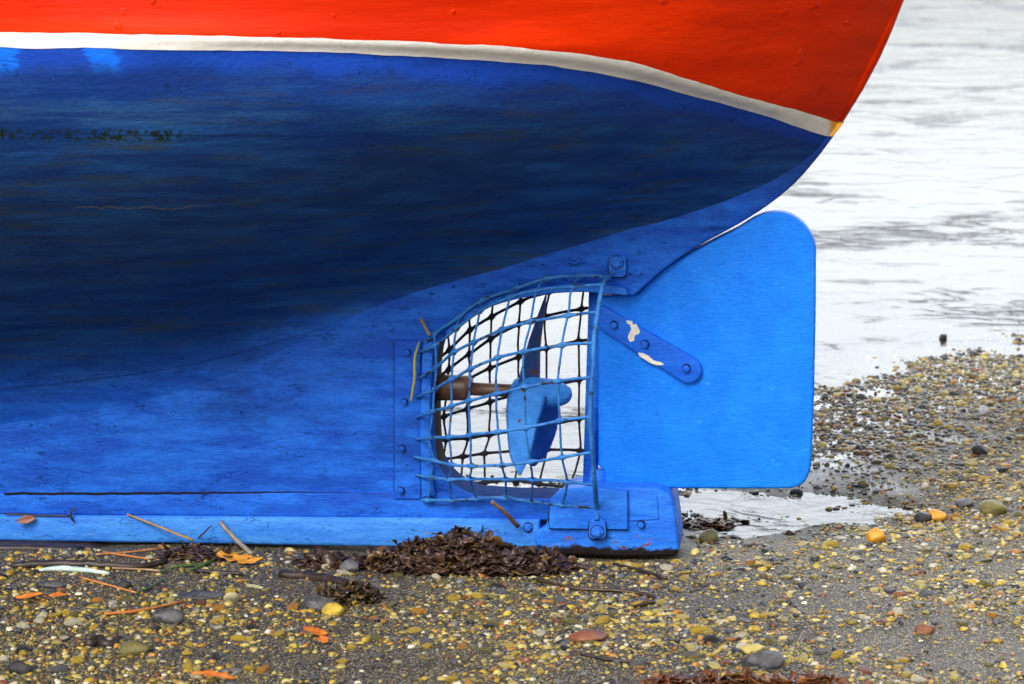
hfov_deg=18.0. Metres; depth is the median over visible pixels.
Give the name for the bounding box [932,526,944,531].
pebble
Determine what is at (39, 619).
pebble
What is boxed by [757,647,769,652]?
pebble
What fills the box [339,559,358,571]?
stone
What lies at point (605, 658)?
twig
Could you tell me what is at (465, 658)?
pebble
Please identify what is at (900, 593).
brick chip
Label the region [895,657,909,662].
pebble
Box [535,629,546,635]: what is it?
pebble
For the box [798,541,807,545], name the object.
pebble
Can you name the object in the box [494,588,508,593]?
pebble
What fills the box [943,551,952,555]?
pebble
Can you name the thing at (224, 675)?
leaf
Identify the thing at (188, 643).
pebble
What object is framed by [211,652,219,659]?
pebble
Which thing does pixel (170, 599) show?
pebble
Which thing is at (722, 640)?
pebble
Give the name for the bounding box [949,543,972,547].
slate chip
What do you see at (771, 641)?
pebble
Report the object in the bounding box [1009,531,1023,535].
pebble
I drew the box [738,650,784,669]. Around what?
stone
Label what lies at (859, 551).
pebble
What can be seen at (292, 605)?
pebble
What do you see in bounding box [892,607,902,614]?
pebble
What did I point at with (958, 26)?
water
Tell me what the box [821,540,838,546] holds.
pebble
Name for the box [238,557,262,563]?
leaf
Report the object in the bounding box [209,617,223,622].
pebble
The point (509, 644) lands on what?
pebble
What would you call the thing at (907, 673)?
pebble
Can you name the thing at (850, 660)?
pebble
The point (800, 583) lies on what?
pebble
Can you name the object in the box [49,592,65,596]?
leaf
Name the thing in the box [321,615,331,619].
pebble
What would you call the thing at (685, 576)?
pebble
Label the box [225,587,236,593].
pebble
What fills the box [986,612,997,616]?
pebble
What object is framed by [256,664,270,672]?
pebble
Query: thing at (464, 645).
pebble
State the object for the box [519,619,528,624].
pebble
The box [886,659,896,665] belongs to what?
pebble
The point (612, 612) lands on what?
pebble
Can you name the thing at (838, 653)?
pebble
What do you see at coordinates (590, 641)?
pebble
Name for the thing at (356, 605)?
pebble
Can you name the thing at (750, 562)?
pebble
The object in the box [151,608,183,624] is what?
stone
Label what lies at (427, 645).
pebble
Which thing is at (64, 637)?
pebble
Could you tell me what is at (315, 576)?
driftwood stick
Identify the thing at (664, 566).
pebble
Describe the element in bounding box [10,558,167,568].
driftwood stick
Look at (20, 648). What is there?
pebble
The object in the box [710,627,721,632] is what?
pebble
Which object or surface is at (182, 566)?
grass blade
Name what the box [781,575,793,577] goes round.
pebble
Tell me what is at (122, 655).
pebble
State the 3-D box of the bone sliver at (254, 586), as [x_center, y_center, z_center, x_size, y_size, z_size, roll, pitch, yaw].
[-0.689,0.656,8.679,0.059,0.012,0.013,7,12,36]
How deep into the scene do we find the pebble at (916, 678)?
7.75 m
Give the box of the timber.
[0,540,113,550]
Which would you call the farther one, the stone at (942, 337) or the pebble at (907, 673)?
the stone at (942, 337)
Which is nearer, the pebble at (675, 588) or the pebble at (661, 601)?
the pebble at (661, 601)
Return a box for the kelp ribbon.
[532,577,658,607]
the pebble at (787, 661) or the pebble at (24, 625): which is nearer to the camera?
the pebble at (787, 661)
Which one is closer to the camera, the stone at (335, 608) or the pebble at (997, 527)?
the stone at (335, 608)
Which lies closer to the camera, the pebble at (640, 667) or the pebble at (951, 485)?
the pebble at (640, 667)
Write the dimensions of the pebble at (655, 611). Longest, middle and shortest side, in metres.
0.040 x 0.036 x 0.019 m
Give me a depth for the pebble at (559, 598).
8.54 m
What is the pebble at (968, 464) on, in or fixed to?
on the beach
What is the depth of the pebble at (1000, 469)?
10.19 m
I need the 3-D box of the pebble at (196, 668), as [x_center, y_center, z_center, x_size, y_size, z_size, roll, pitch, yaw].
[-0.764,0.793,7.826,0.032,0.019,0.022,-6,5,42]
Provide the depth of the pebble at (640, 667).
7.87 m
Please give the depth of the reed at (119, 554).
9.01 m
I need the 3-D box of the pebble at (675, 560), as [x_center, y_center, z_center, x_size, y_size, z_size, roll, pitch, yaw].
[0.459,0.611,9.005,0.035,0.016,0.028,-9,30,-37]
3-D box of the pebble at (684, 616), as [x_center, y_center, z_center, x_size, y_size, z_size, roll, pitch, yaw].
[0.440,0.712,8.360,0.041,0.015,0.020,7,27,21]
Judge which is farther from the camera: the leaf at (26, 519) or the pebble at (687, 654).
the leaf at (26, 519)
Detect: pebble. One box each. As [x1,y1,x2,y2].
[0,655,9,660]
[10,583,18,590]
[15,646,31,653]
[16,621,30,629]
[18,650,26,654]
[34,616,43,623]
[37,612,47,617]
[45,589,56,594]
[47,613,59,617]
[49,665,69,672]
[51,640,62,644]
[60,635,69,639]
[61,610,71,615]
[64,618,82,624]
[68,611,78,616]
[70,655,84,662]
[88,623,98,628]
[91,597,103,601]
[116,653,125,657]
[118,595,132,601]
[146,658,157,663]
[165,596,174,601]
[181,650,192,654]
[182,660,193,671]
[185,641,193,645]
[190,675,201,678]
[192,666,200,670]
[196,599,204,604]
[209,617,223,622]
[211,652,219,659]
[212,603,225,610]
[213,625,222,628]
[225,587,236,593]
[230,635,245,640]
[243,665,255,670]
[246,624,259,628]
[246,635,255,641]
[250,612,260,617]
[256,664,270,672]
[273,630,284,636]
[287,602,297,609]
[308,674,319,679]
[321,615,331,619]
[336,569,349,574]
[336,657,348,663]
[346,643,356,649]
[352,600,360,606]
[370,633,381,640]
[372,653,383,657]
[386,601,395,607]
[393,572,403,576]
[393,660,402,663]
[407,627,421,632]
[411,607,425,613]
[420,638,431,644]
[421,643,432,647]
[431,573,440,578]
[446,593,459,600]
[446,675,458,681]
[452,608,459,614]
[457,642,467,648]
[461,655,469,661]
[467,615,481,620]
[472,592,483,597]
[476,647,489,651]
[483,623,493,627]
[487,619,499,624]
[491,583,505,587]
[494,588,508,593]
[498,662,511,667]
[498,674,508,679]
[502,656,515,659]
[505,642,514,647]
[509,650,518,654]
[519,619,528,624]
[531,590,540,594]
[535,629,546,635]
[537,667,543,673]
[554,596,566,601]
[560,644,569,650]
[561,618,579,623]
[583,640,598,643]
[595,604,604,610]
[596,615,609,623]
[607,609,617,615]
[611,659,620,665]
[629,659,647,665]
[630,600,644,604]
[631,563,641,567]
[634,665,644,668]
[647,619,660,623]
[652,608,663,613]
[653,640,664,644]
[654,599,667,603]
[660,563,672,569]
[670,559,681,562]
[671,585,680,590]
[671,639,682,642]
[675,614,689,618]
[677,570,691,573]
[679,574,688,579]
[683,651,698,658]
[685,644,695,649]
[687,651,699,658]
[690,625,711,633]
[701,635,719,643]
[708,662,721,668]
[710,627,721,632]
[717,636,724,642]
[723,659,731,664]
[727,534,741,538]
[727,628,738,632]
[728,637,737,640]
[730,648,744,654]
[734,633,745,637]
[736,642,746,648]
[737,618,748,623]
[742,541,751,546]
[745,559,755,564]
[750,564,763,566]
[755,670,764,675]
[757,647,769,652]
[758,571,765,577]
[759,612,773,617]
[760,548,774,551]
[762,563,773,568]
[765,637,776,644]
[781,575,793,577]
[781,652,792,655]
[783,659,791,664]
[789,488,802,494]
[795,581,805,586]
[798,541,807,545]
[798,652,807,661]
[814,648,827,654]
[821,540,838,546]
[831,649,844,657]
[832,563,841,568]
[833,536,845,539]
[846,657,855,663]
[850,556,860,560]
[854,549,864,553]
[859,667,872,673]
[872,489,881,493]
[884,463,894,467]
[884,587,895,592]
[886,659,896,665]
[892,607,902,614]
[893,664,902,669]
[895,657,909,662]
[901,670,911,676]
[910,675,926,681]
[912,601,924,606]
[913,523,922,528]
[915,579,926,585]
[918,589,933,595]
[920,547,931,551]
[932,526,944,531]
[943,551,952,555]
[945,595,956,601]
[946,483,956,488]
[947,513,961,518]
[949,673,960,680]
[956,619,967,625]
[958,543,971,548]
[962,553,971,558]
[963,461,973,466]
[977,579,993,587]
[979,557,991,561]
[986,550,995,555]
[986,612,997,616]
[992,524,1003,530]
[994,467,1006,472]
[996,590,1005,595]
[1000,526,1011,530]
[1002,519,1013,524]
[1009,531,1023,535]
[1013,511,1022,515]
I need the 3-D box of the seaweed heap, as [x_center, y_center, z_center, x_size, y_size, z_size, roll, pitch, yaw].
[-0.191,0.582,8.989,0.838,0.154,0.460,1,10,6]
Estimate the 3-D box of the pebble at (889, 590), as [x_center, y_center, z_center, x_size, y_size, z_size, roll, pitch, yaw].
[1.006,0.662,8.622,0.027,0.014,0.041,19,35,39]
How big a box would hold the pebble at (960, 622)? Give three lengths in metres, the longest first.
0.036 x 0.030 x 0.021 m
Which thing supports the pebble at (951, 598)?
on the beach
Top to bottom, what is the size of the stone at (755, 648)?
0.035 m
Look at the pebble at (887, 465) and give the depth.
10.28 m
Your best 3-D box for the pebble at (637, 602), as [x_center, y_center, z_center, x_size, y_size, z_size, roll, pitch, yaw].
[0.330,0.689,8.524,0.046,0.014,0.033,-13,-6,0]
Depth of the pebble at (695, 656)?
7.95 m
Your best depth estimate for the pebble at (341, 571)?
8.82 m
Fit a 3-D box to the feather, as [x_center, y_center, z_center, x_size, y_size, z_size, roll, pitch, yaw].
[-1.194,0.625,8.849,0.206,0.019,0.035,2,10,13]
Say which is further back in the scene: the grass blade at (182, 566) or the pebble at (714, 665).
the grass blade at (182, 566)
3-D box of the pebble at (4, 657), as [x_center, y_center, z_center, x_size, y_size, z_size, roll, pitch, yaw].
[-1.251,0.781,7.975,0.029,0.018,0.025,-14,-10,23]
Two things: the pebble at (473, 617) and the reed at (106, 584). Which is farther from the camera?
the reed at (106, 584)
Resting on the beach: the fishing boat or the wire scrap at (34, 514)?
the fishing boat
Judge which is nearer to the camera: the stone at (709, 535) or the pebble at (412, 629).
the pebble at (412, 629)
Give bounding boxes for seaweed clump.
[316,579,387,608]
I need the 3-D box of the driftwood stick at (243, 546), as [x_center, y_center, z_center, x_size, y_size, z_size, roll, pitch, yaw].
[-0.777,0.554,9.124,0.018,0.079,0.152,-8,13,-40]
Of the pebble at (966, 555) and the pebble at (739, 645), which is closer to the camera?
the pebble at (739, 645)
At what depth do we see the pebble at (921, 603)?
8.47 m
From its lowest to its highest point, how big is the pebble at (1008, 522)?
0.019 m
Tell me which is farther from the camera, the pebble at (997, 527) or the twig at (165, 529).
the pebble at (997, 527)
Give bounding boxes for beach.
[0,0,1023,683]
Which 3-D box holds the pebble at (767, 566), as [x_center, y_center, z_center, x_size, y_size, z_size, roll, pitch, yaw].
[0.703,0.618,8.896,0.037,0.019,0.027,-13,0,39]
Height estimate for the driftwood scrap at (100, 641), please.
0.032 m
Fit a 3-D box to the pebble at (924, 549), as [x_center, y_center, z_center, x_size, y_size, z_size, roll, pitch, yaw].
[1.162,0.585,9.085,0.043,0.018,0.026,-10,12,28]
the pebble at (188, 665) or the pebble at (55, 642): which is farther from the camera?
the pebble at (55, 642)
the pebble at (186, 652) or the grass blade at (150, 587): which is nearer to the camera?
the pebble at (186, 652)
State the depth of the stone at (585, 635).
8.12 m
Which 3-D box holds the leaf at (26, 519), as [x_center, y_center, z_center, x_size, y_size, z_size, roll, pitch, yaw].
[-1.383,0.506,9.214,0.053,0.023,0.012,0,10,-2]
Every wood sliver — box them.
[419,318,430,335]
[490,500,519,527]
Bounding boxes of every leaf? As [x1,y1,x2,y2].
[16,592,42,598]
[17,515,35,523]
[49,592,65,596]
[190,670,235,679]
[216,550,251,561]
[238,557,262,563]
[304,626,327,635]
[317,635,327,642]
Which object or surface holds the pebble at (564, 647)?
on the beach
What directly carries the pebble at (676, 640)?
on the beach
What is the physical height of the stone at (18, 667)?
0.044 m
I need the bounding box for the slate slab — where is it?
[177,590,224,599]
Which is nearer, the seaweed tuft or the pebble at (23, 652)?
the pebble at (23, 652)
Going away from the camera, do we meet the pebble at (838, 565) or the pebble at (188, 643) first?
the pebble at (188, 643)
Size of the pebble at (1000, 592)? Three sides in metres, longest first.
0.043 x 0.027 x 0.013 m
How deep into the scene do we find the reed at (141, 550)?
9.07 m
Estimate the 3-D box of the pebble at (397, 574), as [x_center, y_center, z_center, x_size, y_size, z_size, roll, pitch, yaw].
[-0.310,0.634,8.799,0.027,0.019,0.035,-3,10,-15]
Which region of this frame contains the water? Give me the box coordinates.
[442,0,1023,533]
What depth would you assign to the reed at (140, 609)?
8.41 m
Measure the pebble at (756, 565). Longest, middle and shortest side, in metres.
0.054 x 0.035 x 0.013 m
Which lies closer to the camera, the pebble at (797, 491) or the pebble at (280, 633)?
the pebble at (280, 633)
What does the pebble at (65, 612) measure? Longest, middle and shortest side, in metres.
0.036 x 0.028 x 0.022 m
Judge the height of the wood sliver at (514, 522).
0.087 m
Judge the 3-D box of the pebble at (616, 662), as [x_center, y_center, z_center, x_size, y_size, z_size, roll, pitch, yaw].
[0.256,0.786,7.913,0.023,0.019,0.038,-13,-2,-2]
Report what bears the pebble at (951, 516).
on the beach
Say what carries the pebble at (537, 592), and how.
on the beach
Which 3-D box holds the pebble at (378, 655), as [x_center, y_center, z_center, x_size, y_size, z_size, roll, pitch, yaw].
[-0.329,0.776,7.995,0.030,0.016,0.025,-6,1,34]
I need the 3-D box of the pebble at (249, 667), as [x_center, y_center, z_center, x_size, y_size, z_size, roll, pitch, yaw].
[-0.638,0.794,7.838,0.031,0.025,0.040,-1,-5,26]
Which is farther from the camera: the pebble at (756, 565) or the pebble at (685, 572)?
the pebble at (756, 565)
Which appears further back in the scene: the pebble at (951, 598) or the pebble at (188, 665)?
the pebble at (951, 598)
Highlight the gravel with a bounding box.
[0,314,1023,683]
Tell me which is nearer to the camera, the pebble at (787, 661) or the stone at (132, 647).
the pebble at (787, 661)
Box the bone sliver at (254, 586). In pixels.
[246,583,263,589]
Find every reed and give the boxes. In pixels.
[79,576,135,592]
[96,547,159,554]
[103,551,149,559]
[104,600,184,614]
[112,567,159,571]
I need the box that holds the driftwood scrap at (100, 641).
[83,635,121,647]
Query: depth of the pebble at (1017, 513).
9.60 m
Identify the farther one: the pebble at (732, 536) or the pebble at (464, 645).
the pebble at (732, 536)
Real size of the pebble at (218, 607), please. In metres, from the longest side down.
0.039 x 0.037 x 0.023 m
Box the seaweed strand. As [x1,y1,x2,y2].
[682,510,779,531]
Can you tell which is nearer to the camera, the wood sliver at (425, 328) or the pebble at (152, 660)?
the pebble at (152, 660)
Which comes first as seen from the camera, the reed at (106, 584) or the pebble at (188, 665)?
the pebble at (188, 665)
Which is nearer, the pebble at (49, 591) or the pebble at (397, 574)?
the pebble at (49, 591)
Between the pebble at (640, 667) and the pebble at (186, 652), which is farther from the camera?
the pebble at (186, 652)
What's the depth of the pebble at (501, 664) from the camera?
7.91 m
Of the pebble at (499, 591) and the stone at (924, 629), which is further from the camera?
the pebble at (499, 591)
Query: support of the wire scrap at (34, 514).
on the fishing boat
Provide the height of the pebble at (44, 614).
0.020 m
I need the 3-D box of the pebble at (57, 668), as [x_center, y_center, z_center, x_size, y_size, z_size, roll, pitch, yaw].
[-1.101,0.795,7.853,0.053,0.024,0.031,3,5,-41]
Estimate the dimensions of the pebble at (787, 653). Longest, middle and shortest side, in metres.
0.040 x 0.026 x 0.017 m
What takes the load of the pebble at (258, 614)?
on the beach
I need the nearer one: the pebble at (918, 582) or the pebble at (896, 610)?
the pebble at (896, 610)
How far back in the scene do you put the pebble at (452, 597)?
8.52 m
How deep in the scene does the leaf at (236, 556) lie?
8.98 m
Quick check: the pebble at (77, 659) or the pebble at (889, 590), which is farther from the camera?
the pebble at (889, 590)
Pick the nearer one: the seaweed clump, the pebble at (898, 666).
the pebble at (898, 666)
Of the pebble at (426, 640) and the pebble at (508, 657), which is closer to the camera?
the pebble at (508, 657)
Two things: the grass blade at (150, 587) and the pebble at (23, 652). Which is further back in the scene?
the grass blade at (150, 587)
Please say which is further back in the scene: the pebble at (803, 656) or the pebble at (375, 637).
the pebble at (375, 637)
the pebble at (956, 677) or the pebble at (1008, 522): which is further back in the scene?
the pebble at (1008, 522)
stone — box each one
[7,660,32,673]
[37,580,64,588]
[117,580,131,588]
[119,641,148,654]
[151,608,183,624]
[302,596,337,609]
[321,602,345,614]
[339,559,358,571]
[568,630,607,642]
[699,529,718,542]
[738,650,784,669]
[739,643,764,653]
[866,528,886,542]
[914,511,931,521]
[915,624,934,633]
[929,509,946,521]
[939,334,946,340]
[954,498,973,506]
[972,444,988,454]
[979,500,1007,514]
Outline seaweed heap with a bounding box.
[290,524,590,577]
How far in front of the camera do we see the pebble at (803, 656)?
7.95 m
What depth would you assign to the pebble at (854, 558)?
8.97 m
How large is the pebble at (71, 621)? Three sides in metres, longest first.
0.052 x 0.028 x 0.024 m
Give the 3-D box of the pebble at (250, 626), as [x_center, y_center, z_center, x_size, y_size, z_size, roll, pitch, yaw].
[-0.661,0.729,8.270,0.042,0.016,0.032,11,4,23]
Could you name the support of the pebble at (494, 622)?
on the beach
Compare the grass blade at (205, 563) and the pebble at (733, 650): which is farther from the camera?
the grass blade at (205, 563)
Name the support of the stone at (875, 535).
on the beach
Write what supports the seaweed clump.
on the beach
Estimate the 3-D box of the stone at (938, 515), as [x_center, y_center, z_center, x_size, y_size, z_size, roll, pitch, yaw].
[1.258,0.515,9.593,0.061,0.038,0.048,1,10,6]
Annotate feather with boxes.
[39,565,109,574]
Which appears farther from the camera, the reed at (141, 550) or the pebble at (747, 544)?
the pebble at (747, 544)
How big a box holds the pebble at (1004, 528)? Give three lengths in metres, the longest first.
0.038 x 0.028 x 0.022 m
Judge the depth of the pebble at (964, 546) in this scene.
9.13 m
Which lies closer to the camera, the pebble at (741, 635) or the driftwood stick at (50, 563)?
the pebble at (741, 635)
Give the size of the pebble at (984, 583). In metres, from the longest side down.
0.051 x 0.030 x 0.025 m
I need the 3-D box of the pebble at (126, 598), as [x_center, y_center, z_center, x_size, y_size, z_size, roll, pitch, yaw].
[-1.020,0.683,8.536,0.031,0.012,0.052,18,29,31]
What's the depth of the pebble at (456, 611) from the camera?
8.40 m
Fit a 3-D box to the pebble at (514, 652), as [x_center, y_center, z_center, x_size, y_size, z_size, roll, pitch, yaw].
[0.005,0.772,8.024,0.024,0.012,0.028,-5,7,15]
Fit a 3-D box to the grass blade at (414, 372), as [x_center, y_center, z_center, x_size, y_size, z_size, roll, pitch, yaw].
[-0.271,0.083,9.019,0.031,0.175,0.012,1,10,6]
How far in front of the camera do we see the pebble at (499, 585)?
8.66 m
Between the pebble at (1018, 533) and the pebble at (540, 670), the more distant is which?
the pebble at (1018, 533)
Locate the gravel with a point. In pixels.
(904, 388)
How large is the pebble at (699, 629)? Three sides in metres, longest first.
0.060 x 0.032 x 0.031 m
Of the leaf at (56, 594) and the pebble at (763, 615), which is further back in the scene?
the leaf at (56, 594)
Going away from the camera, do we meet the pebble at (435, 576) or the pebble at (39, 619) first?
the pebble at (39, 619)
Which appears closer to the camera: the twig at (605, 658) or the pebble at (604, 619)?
the twig at (605, 658)
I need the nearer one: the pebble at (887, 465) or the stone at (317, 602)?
the stone at (317, 602)
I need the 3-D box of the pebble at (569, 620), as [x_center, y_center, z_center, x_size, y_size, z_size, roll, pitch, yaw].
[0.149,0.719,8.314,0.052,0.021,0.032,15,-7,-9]
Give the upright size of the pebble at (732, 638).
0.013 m
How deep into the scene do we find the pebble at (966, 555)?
9.03 m
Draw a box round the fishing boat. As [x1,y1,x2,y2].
[0,0,903,556]
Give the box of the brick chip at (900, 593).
[893,591,906,596]
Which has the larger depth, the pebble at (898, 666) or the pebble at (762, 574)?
the pebble at (762, 574)
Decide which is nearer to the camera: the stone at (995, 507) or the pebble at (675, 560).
the pebble at (675, 560)
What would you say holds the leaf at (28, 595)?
on the beach
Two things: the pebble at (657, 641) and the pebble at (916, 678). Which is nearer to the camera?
the pebble at (916, 678)
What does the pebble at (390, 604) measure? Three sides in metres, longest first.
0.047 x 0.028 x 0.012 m
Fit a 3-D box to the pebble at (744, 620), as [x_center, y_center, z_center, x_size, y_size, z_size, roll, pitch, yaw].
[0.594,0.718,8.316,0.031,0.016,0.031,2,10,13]
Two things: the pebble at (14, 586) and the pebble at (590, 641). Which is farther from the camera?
the pebble at (14, 586)
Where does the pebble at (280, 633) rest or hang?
on the beach
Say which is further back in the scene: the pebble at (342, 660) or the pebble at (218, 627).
the pebble at (218, 627)
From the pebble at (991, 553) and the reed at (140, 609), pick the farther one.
the pebble at (991, 553)
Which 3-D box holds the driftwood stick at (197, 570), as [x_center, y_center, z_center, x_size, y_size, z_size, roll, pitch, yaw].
[-0.802,0.628,8.837,0.140,0.013,0.016,3,10,15]
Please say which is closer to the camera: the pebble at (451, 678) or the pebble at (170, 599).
the pebble at (451, 678)
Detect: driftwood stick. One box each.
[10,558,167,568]
[194,568,242,575]
[219,521,253,554]
[278,570,348,584]
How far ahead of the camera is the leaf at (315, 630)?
8.17 m
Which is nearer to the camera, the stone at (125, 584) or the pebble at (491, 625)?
the pebble at (491, 625)
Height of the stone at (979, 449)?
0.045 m
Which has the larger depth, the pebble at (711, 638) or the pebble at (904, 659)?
the pebble at (711, 638)
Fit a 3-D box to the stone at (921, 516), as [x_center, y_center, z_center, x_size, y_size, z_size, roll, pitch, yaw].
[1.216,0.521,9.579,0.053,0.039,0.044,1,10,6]
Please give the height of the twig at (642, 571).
0.013 m
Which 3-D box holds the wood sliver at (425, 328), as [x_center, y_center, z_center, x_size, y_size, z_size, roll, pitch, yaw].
[-0.242,-0.042,9.002,0.036,0.051,0.013,3,10,15]
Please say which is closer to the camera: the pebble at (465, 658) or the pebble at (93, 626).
the pebble at (465, 658)
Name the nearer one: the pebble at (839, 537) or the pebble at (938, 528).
the pebble at (839, 537)
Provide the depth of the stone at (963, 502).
9.74 m
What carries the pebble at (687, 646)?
on the beach
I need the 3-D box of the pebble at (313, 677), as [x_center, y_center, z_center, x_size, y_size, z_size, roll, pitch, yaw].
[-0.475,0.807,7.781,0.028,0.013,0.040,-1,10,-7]
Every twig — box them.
[69,508,75,521]
[126,513,193,541]
[581,653,650,664]
[612,562,667,579]
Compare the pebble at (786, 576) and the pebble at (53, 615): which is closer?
the pebble at (53, 615)
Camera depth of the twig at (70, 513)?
9.21 m
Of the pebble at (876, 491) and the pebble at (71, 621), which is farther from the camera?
the pebble at (876, 491)
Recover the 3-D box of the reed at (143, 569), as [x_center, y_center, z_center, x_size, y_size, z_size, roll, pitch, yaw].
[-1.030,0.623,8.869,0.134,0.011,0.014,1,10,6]
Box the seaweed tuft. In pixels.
[154,540,238,561]
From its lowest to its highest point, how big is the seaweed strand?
0.054 m
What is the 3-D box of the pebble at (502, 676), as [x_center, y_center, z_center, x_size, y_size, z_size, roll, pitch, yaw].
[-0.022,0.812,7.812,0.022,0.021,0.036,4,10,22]
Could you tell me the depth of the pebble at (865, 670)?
7.84 m
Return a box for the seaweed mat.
[639,667,850,683]
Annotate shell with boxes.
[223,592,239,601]
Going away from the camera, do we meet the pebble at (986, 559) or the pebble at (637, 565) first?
the pebble at (637, 565)
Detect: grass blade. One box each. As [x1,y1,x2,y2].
[135,578,166,593]
[160,562,210,571]
[186,558,215,571]
[410,341,419,401]
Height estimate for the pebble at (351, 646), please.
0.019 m
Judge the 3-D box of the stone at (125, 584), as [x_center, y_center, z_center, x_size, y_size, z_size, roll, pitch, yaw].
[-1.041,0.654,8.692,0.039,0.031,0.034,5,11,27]
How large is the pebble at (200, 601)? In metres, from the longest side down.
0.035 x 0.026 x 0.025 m
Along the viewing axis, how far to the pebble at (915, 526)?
9.47 m
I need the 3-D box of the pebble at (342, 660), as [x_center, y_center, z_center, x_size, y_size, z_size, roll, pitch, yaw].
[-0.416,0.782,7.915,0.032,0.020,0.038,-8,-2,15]
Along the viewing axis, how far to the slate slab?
8.58 m
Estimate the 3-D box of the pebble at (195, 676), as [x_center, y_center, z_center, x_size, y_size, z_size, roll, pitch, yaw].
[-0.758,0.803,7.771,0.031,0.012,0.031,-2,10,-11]
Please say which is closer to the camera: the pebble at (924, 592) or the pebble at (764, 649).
the pebble at (764, 649)
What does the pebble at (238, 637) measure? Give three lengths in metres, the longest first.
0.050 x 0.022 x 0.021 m
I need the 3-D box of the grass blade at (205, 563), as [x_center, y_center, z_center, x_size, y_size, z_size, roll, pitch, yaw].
[-0.840,0.609,8.939,0.019,0.010,0.209,4,11,24]
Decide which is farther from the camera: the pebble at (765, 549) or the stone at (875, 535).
the stone at (875, 535)
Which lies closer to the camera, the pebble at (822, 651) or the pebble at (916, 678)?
the pebble at (916, 678)
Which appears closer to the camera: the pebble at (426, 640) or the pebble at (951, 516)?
the pebble at (426, 640)
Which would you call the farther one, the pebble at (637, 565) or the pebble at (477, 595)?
the pebble at (637, 565)
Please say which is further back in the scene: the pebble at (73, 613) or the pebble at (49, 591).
the pebble at (49, 591)
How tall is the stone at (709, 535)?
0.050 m
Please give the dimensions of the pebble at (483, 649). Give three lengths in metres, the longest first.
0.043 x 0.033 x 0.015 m
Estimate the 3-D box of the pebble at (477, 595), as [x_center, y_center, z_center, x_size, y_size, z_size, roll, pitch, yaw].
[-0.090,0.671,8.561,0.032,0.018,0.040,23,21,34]
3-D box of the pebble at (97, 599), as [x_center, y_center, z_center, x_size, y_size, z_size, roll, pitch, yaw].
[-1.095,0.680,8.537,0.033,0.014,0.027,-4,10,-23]
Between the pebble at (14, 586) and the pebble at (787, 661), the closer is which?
the pebble at (787, 661)
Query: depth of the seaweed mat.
7.68 m
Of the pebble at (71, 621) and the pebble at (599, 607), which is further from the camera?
the pebble at (599, 607)
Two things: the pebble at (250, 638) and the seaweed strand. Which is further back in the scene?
the seaweed strand
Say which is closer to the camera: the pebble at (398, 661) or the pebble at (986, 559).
the pebble at (398, 661)
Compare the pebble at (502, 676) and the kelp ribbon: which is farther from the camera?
the kelp ribbon
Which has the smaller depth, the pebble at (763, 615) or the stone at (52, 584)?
the pebble at (763, 615)
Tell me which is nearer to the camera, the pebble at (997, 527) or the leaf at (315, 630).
the leaf at (315, 630)
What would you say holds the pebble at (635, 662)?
on the beach
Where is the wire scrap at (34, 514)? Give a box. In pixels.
[4,513,69,516]
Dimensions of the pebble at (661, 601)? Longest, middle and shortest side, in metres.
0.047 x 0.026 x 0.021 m
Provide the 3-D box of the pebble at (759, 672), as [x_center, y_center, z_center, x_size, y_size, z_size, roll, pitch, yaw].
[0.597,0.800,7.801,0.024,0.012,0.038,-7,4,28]
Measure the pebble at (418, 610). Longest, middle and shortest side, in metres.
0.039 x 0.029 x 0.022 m
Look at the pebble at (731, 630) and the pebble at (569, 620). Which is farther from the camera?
the pebble at (569, 620)
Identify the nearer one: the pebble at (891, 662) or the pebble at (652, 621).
the pebble at (891, 662)
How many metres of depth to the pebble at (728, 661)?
7.89 m
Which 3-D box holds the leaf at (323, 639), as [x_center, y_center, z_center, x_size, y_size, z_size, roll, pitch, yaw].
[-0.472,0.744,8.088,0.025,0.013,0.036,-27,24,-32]

